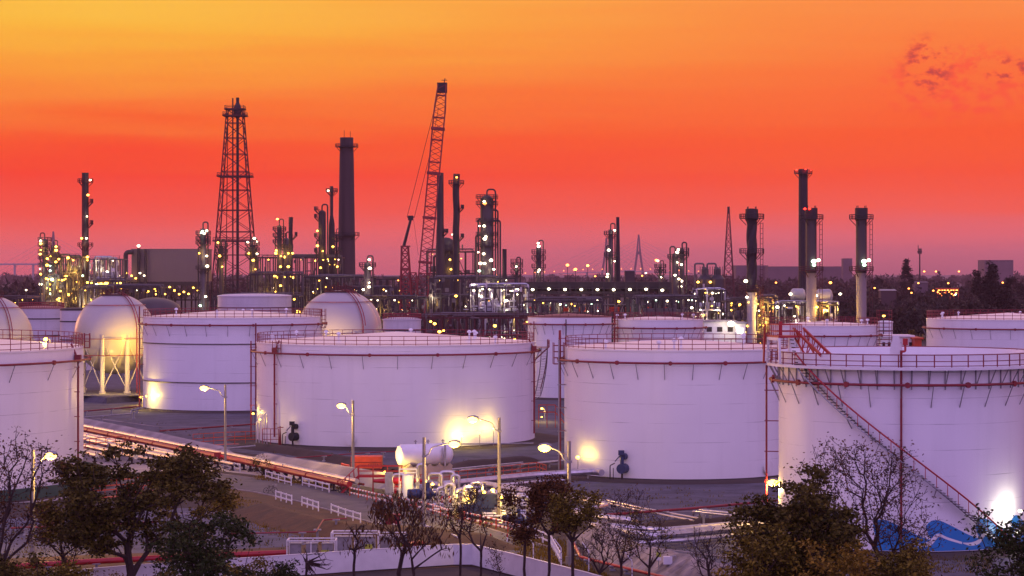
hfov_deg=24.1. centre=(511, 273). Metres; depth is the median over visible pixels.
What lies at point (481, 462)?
earth berm
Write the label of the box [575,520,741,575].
rough concrete embankment
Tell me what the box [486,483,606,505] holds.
pipeline
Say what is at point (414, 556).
tree
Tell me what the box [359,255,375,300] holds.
distillation column
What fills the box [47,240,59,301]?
distillation column
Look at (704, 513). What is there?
pipeline
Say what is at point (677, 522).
earth berm
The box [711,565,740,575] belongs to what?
bush
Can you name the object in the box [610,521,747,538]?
pipeline
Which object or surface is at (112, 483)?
tank mound
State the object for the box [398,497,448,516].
guard rail
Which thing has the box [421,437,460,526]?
street lamp
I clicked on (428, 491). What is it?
pump
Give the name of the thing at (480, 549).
tree
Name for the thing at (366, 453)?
pipeline
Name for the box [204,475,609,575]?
grass tufts
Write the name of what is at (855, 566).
bush
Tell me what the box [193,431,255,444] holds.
walkway
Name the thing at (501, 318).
pipe rack
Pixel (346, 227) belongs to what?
chimney
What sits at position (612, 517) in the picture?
pipeline
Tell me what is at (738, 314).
process unit
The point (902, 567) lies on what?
tree
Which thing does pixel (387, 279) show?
process unit
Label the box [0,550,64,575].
bush
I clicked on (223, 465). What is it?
guard rail
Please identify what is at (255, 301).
storage tank
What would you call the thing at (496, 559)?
bush
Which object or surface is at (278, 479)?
guard rail
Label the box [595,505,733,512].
drain channel
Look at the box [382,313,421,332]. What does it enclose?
storage tank
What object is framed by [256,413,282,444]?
valve group
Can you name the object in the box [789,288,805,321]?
horizontal drum
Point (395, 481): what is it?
crossover steps
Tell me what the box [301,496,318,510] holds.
guard rail
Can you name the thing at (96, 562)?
pipeline
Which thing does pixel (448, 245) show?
reactor
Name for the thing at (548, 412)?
access steps
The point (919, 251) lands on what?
telecom mast
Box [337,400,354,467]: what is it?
street lamp
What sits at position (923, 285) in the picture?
house
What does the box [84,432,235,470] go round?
pipeline
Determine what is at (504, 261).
flue stack
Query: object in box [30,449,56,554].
street lamp
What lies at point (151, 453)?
pipeline
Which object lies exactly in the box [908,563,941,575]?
bush
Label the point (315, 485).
guard rail
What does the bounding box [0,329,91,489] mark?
storage tank
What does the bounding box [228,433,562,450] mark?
tank mound
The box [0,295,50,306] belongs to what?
pipe rack
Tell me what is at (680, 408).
storage tank
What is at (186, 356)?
storage tank
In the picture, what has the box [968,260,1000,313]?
tree
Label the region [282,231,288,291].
distillation column
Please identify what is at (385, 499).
kerb
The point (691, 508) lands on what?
pipeline
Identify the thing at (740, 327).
house
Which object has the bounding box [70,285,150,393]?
gas sphere
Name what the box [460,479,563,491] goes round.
pipeline
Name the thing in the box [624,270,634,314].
house
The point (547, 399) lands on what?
tank mound
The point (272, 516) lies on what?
earth berm
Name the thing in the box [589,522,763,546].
pipeline
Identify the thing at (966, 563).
weeds
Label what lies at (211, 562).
tree
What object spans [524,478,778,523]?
gravel yard
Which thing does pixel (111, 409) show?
pipeline
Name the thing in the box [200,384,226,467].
street lamp
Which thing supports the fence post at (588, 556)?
on the ground at (466, 571)
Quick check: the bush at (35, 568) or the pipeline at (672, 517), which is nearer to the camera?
the bush at (35, 568)
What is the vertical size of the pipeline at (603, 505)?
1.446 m
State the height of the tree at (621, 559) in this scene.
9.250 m
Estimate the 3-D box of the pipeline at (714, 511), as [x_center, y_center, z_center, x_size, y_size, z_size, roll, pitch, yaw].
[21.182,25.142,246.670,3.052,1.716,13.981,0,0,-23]
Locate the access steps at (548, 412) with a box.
[538,404,563,427]
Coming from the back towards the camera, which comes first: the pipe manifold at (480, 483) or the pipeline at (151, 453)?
the pipeline at (151, 453)
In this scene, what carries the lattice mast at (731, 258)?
on the distant field
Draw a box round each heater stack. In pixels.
[739,207,763,342]
[799,206,822,321]
[849,206,873,323]
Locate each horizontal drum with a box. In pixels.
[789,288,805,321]
[816,289,840,320]
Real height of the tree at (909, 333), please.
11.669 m
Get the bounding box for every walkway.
[84,436,125,449]
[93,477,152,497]
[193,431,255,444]
[414,462,545,483]
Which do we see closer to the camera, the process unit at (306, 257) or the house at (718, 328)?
the house at (718, 328)
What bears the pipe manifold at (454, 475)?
on the pump yard at (381, 491)
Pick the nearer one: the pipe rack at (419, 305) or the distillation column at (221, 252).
the pipe rack at (419, 305)
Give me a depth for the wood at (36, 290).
1290.02 m
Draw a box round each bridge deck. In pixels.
[0,263,66,279]
[523,268,700,277]
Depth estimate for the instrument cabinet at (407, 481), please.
276.55 m
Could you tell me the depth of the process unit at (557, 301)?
690.19 m
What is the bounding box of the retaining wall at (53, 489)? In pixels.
[0,462,110,501]
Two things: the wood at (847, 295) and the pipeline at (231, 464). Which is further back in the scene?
the wood at (847, 295)
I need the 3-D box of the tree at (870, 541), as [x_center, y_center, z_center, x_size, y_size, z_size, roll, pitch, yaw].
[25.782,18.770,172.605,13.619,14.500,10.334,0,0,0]
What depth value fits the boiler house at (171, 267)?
920.00 m
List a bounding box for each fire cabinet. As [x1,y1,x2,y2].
[214,452,220,463]
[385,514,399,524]
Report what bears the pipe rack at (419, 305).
on the ground at (466, 571)
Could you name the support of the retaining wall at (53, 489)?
on the ground at (466, 571)
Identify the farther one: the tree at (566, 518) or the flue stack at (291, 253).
the flue stack at (291, 253)
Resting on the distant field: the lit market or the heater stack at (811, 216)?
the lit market
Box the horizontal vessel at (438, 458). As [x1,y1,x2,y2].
[395,439,452,481]
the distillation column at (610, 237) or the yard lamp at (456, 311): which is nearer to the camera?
the yard lamp at (456, 311)
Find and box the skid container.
[351,455,382,469]
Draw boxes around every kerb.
[218,473,546,546]
[231,488,372,522]
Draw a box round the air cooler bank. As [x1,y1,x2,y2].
[524,278,676,322]
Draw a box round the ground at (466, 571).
[0,323,925,575]
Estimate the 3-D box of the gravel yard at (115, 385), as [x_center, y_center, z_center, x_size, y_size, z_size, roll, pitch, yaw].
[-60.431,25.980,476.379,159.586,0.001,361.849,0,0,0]
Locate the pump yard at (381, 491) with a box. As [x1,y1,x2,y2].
[374,480,589,537]
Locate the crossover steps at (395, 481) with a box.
[339,465,421,492]
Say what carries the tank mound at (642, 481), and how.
on the gravel yard at (728, 493)
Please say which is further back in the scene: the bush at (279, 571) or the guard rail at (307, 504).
the guard rail at (307, 504)
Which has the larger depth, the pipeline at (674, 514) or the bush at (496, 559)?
the pipeline at (674, 514)
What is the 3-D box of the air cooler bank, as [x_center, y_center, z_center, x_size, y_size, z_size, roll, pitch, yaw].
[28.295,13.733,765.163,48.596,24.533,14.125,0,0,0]
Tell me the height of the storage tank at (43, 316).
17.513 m
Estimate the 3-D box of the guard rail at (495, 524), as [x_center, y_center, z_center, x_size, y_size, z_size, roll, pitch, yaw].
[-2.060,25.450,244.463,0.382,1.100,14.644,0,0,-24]
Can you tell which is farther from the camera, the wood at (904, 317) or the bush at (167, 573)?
the wood at (904, 317)
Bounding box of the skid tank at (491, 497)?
[462,491,496,518]
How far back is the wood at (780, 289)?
2619.38 m
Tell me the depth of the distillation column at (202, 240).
859.13 m
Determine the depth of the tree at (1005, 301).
1008.55 m
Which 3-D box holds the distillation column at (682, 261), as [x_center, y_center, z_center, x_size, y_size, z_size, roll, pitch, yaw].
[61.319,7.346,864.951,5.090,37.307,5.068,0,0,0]
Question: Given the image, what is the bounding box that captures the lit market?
[935,288,958,296]
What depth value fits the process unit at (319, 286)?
896.75 m
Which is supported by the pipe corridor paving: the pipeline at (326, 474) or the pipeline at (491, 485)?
the pipeline at (326, 474)
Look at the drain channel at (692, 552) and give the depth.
223.01 m
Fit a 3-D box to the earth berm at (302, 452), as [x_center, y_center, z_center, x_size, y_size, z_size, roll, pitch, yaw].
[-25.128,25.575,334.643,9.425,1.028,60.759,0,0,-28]
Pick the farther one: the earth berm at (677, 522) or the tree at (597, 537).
the earth berm at (677, 522)
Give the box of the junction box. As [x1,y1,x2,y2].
[663,555,675,565]
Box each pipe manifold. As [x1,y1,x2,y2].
[393,473,431,492]
[415,463,460,498]
[433,482,475,512]
[458,481,503,502]
[482,494,534,517]
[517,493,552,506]
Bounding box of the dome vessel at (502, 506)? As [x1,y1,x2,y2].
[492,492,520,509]
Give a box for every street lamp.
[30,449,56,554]
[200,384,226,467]
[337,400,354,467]
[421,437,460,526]
[467,415,501,519]
[538,441,571,565]
[767,478,778,485]
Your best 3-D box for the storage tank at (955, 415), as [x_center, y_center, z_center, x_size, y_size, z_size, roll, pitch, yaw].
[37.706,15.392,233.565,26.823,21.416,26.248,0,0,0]
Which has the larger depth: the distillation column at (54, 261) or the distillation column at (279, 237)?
the distillation column at (279, 237)
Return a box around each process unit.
[40,274,71,307]
[56,252,85,307]
[79,283,166,306]
[85,277,133,303]
[89,256,127,301]
[250,269,305,312]
[255,254,344,310]
[304,274,375,300]
[371,276,407,317]
[426,245,474,328]
[428,274,516,335]
[464,282,528,339]
[518,296,602,339]
[626,294,699,318]
[689,284,726,319]
[721,296,768,344]
[743,294,778,330]
[769,300,838,323]
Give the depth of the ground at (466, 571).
229.89 m
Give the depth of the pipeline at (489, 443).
306.38 m
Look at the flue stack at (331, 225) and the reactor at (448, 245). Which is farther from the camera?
the flue stack at (331, 225)
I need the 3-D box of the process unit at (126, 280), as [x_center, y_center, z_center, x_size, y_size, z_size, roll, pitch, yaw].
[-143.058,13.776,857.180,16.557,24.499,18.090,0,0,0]
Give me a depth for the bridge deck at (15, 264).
6494.00 m
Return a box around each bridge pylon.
[0,231,109,272]
[545,238,667,276]
[586,235,692,272]
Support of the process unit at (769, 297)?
on the ground at (466, 571)
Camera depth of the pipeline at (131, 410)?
423.14 m
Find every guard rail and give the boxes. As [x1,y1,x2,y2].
[219,460,239,470]
[265,470,291,485]
[275,490,291,503]
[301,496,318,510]
[302,477,329,491]
[331,503,360,522]
[349,487,392,501]
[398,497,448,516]
[463,511,520,531]
[527,526,560,562]
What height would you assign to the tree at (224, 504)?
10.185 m
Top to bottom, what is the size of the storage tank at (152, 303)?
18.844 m
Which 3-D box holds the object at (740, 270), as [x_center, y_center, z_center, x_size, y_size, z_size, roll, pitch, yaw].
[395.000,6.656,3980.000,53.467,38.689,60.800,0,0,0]
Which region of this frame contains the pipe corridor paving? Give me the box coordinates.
[15,432,343,502]
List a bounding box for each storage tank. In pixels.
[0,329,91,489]
[19,302,64,342]
[59,307,92,369]
[138,297,180,315]
[138,306,326,410]
[217,294,291,312]
[250,328,549,447]
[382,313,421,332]
[523,312,615,398]
[553,330,787,479]
[606,307,707,341]
[762,310,891,346]
[763,322,1023,552]
[877,321,893,333]
[922,310,1023,349]
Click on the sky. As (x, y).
(660, 117)
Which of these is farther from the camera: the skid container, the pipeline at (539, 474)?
the skid container
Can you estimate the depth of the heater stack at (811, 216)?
718.62 m
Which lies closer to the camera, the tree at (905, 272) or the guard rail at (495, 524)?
the guard rail at (495, 524)
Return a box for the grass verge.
[8,488,578,575]
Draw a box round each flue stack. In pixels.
[77,173,92,305]
[287,217,296,293]
[326,186,337,286]
[436,173,447,332]
[448,174,463,331]
[502,249,506,338]
[616,217,620,316]
[794,169,811,321]
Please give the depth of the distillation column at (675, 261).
859.07 m
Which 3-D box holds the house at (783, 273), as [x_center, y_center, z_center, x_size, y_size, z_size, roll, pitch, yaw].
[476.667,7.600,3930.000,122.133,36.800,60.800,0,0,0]
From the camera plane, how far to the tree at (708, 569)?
189.26 m
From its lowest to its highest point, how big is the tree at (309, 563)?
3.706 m
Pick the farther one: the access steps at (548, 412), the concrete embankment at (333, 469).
the access steps at (548, 412)
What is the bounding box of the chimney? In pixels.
[335,131,359,290]
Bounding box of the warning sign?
[656,552,660,568]
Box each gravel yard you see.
[0,508,298,557]
[84,368,563,476]
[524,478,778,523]
[630,533,1022,575]
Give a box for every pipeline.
[11,521,157,535]
[16,550,285,569]
[84,406,139,416]
[84,407,145,421]
[84,424,358,489]
[84,427,351,490]
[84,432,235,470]
[84,433,212,463]
[84,437,173,458]
[84,443,137,463]
[84,448,117,461]
[84,450,99,461]
[96,434,364,485]
[96,445,155,463]
[159,423,255,437]
[191,445,255,451]
[233,451,395,466]
[235,518,346,545]
[400,443,532,444]
[431,468,604,488]
[452,460,563,476]
[452,462,522,477]
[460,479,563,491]
[479,480,605,511]
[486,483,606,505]
[493,486,608,513]
[553,510,637,524]
[574,542,663,575]
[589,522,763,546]
[606,499,698,519]
[607,499,778,519]
[607,502,693,520]
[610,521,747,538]
[637,533,744,546]
[692,510,751,523]
[696,509,752,519]
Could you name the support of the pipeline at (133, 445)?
on the pipe corridor paving
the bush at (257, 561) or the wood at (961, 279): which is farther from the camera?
the wood at (961, 279)
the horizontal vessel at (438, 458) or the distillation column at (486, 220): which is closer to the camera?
the horizontal vessel at (438, 458)
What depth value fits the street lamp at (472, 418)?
252.54 m
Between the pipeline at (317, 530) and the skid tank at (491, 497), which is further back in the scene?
the skid tank at (491, 497)
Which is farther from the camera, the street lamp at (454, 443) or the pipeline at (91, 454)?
the pipeline at (91, 454)
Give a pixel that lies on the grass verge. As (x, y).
(295, 506)
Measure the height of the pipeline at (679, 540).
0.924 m
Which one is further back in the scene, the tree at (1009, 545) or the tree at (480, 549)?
the tree at (480, 549)
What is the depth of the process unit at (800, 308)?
720.12 m
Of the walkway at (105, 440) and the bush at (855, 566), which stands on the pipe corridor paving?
the walkway at (105, 440)
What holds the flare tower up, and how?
on the ground at (466, 571)
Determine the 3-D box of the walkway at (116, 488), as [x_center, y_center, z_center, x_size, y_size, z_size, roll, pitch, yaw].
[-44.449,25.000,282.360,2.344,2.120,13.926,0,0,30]
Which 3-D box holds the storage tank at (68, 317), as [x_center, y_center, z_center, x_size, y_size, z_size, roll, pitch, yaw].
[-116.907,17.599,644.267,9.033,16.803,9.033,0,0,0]
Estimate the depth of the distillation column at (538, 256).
879.07 m
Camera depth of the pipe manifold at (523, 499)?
264.75 m
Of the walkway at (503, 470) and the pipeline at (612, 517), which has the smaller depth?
the pipeline at (612, 517)
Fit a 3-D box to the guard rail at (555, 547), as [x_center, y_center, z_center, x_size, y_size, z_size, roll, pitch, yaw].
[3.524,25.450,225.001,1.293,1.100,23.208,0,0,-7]
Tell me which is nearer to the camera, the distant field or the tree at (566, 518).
the tree at (566, 518)
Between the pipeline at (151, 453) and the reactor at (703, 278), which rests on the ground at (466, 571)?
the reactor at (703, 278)
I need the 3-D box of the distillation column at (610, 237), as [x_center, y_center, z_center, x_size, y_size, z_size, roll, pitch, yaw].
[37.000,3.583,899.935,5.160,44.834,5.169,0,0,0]
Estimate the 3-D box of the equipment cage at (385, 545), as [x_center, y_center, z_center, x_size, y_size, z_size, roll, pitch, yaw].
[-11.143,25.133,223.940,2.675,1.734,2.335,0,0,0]
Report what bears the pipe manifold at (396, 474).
on the pump yard at (381, 491)
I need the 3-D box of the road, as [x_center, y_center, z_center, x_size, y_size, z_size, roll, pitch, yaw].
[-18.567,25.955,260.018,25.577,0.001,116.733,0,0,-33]
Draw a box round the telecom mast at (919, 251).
[917,245,921,280]
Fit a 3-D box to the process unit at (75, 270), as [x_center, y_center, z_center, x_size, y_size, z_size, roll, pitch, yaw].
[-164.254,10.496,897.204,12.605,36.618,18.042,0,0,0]
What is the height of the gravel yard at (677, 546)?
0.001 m
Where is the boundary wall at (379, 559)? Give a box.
[48,544,600,575]
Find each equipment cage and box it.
[286,538,336,554]
[331,530,379,550]
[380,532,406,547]
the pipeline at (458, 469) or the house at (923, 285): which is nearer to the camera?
the pipeline at (458, 469)
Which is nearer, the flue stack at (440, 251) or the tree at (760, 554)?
the tree at (760, 554)
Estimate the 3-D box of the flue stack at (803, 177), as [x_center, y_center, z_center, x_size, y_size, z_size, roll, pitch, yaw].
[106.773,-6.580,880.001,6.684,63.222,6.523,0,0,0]
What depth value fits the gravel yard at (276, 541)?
233.15 m
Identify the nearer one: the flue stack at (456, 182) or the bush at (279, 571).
the bush at (279, 571)
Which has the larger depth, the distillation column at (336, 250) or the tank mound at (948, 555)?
the distillation column at (336, 250)
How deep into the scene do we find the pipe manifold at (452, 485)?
259.65 m
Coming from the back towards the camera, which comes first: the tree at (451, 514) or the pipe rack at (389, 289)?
the pipe rack at (389, 289)
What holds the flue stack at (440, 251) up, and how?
on the ground at (466, 571)
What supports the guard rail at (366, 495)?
on the road
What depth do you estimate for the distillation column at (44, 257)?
879.19 m
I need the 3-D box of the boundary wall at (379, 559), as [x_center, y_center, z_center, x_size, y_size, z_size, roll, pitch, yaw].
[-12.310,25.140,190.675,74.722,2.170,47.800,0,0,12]
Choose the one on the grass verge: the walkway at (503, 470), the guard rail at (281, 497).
the guard rail at (281, 497)
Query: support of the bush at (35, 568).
on the ground at (466, 571)
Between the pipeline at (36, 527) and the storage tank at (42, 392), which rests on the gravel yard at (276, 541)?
the pipeline at (36, 527)
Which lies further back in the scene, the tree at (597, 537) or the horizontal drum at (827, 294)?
the horizontal drum at (827, 294)
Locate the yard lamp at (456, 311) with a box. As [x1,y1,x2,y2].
[455,295,456,334]
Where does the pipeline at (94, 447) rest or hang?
on the pipe corridor paving
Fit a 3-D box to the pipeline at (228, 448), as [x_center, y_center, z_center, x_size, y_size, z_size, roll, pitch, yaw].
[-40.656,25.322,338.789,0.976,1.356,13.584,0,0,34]
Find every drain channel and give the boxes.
[92,417,237,427]
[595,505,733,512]
[662,548,726,556]
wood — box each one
[0,271,1023,286]
[0,275,746,302]
[0,282,72,306]
[584,273,1023,300]
[725,291,1023,340]
[832,277,1023,305]
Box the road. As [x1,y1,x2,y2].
[97,474,569,566]
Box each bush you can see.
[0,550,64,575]
[11,559,54,575]
[31,558,98,575]
[146,563,180,575]
[223,562,255,575]
[235,552,283,574]
[270,557,303,575]
[484,539,508,575]
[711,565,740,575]
[791,538,880,575]
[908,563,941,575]
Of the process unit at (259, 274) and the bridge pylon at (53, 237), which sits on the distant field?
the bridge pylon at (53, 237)
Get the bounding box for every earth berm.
[84,395,141,403]
[225,503,522,550]
[231,442,398,473]
[452,456,551,472]
[639,516,737,526]
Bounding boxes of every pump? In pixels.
[405,482,435,502]
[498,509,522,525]
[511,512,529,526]
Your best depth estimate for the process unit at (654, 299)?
700.71 m
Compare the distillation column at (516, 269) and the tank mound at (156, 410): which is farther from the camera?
the distillation column at (516, 269)
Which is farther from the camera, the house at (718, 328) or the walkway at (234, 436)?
the house at (718, 328)
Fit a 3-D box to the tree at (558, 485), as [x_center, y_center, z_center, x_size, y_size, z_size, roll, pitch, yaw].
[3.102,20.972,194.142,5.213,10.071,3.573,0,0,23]
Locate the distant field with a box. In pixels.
[0,275,1023,322]
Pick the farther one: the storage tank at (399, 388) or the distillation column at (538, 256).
the distillation column at (538, 256)
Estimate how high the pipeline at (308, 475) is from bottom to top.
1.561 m
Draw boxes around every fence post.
[554,539,561,564]
[581,542,589,570]
[625,552,632,575]
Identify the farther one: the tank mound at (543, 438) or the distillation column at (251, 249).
the distillation column at (251, 249)
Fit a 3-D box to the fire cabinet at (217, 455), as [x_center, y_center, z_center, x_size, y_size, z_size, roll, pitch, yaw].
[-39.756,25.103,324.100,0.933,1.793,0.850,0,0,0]
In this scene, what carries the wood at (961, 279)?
on the distant field
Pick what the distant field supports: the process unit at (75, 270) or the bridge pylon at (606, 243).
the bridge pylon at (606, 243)
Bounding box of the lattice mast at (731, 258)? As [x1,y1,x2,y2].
[723,207,734,299]
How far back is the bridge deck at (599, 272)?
6494.00 m
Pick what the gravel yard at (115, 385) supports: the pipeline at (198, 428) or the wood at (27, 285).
the pipeline at (198, 428)
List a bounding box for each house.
[123,245,212,312]
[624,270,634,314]
[703,320,736,341]
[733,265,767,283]
[734,321,746,342]
[765,266,840,282]
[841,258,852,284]
[878,289,896,309]
[878,334,914,345]
[910,336,923,345]
[912,281,928,295]
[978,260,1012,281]
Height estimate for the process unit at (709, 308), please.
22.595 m
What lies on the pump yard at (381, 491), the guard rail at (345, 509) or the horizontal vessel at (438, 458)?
the horizontal vessel at (438, 458)
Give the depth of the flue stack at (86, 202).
898.90 m
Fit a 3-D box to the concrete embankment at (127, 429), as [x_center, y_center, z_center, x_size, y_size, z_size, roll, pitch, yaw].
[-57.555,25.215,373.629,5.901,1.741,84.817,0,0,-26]
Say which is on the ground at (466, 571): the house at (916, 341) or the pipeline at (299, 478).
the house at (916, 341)
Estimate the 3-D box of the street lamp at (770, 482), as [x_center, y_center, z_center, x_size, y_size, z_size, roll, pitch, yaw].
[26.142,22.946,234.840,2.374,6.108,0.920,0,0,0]
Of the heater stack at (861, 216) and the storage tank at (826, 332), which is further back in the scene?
the heater stack at (861, 216)
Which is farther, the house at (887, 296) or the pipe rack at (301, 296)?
the house at (887, 296)
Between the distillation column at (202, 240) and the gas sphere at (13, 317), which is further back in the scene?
the distillation column at (202, 240)
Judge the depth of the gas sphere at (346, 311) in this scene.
525.10 m
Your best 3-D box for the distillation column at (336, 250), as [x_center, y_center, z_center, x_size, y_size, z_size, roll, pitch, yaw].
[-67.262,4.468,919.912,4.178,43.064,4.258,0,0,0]
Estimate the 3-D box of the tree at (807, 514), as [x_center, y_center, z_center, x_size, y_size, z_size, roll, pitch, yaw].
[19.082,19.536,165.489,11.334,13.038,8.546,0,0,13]
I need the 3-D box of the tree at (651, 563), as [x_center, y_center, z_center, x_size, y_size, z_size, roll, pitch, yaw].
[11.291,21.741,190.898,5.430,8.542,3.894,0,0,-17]
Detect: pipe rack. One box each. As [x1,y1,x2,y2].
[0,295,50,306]
[210,292,303,312]
[347,284,423,332]
[363,291,428,330]
[417,309,532,339]
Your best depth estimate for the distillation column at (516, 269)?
859.44 m
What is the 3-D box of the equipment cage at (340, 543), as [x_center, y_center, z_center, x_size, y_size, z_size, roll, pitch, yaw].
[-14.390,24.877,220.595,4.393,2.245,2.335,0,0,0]
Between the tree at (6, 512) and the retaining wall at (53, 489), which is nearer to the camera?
the tree at (6, 512)
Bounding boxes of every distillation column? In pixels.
[38,232,51,303]
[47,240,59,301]
[196,221,210,311]
[215,239,227,309]
[245,237,259,291]
[273,218,285,291]
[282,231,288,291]
[314,204,327,296]
[331,229,341,287]
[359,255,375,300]
[475,189,500,307]
[511,257,522,330]
[531,240,545,314]
[604,223,617,341]
[654,259,665,293]
[667,246,682,307]
[677,242,688,308]
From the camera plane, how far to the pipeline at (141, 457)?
327.14 m
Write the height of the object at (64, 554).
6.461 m
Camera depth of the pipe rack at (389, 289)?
859.88 m
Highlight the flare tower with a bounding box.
[209,97,255,309]
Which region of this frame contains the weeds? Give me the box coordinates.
[2,417,996,572]
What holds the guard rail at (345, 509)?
on the grass verge
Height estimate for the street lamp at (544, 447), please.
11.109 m
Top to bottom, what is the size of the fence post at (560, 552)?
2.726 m
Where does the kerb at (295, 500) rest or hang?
on the grass verge
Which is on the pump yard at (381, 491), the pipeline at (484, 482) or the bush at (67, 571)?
the pipeline at (484, 482)
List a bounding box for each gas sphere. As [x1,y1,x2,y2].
[0,291,33,340]
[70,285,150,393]
[301,282,379,335]
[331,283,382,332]
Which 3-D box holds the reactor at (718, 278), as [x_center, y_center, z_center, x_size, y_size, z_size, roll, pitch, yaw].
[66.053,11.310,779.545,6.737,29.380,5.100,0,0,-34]
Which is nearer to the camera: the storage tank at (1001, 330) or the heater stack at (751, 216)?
the storage tank at (1001, 330)
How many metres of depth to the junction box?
205.74 m
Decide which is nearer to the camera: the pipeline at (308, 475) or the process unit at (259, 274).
the pipeline at (308, 475)
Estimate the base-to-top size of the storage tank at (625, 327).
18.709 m
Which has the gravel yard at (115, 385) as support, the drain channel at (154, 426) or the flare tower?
the drain channel at (154, 426)
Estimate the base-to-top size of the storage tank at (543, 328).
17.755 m
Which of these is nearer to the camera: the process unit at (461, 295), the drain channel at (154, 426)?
the drain channel at (154, 426)
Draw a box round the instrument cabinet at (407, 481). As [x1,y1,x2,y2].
[385,468,416,498]
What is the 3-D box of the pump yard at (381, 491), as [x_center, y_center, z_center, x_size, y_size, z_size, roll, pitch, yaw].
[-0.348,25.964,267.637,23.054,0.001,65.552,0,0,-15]
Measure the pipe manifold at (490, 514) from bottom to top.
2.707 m
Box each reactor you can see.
[433,234,452,332]
[694,263,711,317]
[706,263,724,301]
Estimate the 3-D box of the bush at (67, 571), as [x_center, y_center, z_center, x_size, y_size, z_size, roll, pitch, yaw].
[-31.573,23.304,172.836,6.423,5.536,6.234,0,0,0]
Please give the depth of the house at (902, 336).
560.00 m
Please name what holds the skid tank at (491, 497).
on the pump yard at (381, 491)
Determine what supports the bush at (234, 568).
on the ground at (466, 571)
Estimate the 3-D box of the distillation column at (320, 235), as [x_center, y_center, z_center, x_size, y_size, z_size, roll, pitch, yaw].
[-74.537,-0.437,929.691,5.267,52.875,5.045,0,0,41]
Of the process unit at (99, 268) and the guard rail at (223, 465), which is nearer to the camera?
the guard rail at (223, 465)
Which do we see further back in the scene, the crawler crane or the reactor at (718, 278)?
the crawler crane
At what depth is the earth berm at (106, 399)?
482.20 m
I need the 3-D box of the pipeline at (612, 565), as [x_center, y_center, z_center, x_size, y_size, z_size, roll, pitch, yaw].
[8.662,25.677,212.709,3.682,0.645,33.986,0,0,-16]
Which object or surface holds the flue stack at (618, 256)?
on the ground at (466, 571)
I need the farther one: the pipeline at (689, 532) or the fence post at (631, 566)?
the pipeline at (689, 532)
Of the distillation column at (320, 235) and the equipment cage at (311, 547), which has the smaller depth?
the equipment cage at (311, 547)
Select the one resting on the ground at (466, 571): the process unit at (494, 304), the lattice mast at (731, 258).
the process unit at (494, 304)
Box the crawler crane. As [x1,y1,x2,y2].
[399,79,446,315]
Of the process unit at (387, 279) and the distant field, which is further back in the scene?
the distant field
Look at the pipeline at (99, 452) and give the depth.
333.50 m
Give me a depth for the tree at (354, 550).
198.90 m
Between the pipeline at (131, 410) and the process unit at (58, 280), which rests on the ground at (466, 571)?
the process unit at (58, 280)
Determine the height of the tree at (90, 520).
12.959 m
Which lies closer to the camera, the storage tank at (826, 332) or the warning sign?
the warning sign
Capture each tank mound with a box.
[0,477,118,503]
[122,404,256,412]
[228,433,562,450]
[530,464,778,483]
[535,398,563,399]
[736,538,1020,559]
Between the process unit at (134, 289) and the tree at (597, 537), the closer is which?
the tree at (597, 537)
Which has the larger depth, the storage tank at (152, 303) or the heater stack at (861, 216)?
the heater stack at (861, 216)
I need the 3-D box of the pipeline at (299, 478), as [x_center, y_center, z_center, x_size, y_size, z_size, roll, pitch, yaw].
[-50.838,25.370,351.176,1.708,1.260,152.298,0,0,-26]
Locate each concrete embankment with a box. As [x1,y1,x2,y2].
[84,418,232,452]
[255,453,400,488]
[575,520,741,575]
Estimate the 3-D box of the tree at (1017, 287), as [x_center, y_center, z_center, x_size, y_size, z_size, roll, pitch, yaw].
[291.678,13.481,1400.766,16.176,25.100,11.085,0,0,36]
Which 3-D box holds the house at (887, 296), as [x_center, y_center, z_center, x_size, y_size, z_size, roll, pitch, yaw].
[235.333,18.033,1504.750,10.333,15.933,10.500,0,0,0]
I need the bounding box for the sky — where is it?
[0,0,1023,274]
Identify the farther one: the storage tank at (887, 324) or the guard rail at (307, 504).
the storage tank at (887, 324)
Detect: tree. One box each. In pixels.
[0,426,72,563]
[17,491,102,567]
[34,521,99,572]
[42,437,241,575]
[140,508,270,575]
[145,452,246,552]
[298,549,332,575]
[340,521,374,575]
[360,485,453,575]
[406,514,457,575]
[424,485,484,575]
[447,483,496,575]
[494,477,545,575]
[520,471,576,575]
[534,484,607,575]
[576,521,624,574]
[598,483,659,575]
[622,493,682,575]
[684,525,726,575]
[709,462,871,575]
[717,520,802,575]
[783,432,960,573]
[826,531,939,575]
[899,258,914,300]
[906,329,924,340]
[958,503,1023,575]
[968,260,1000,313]
[991,276,1016,311]
[1000,275,1023,305]
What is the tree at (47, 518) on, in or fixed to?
on the grass verge

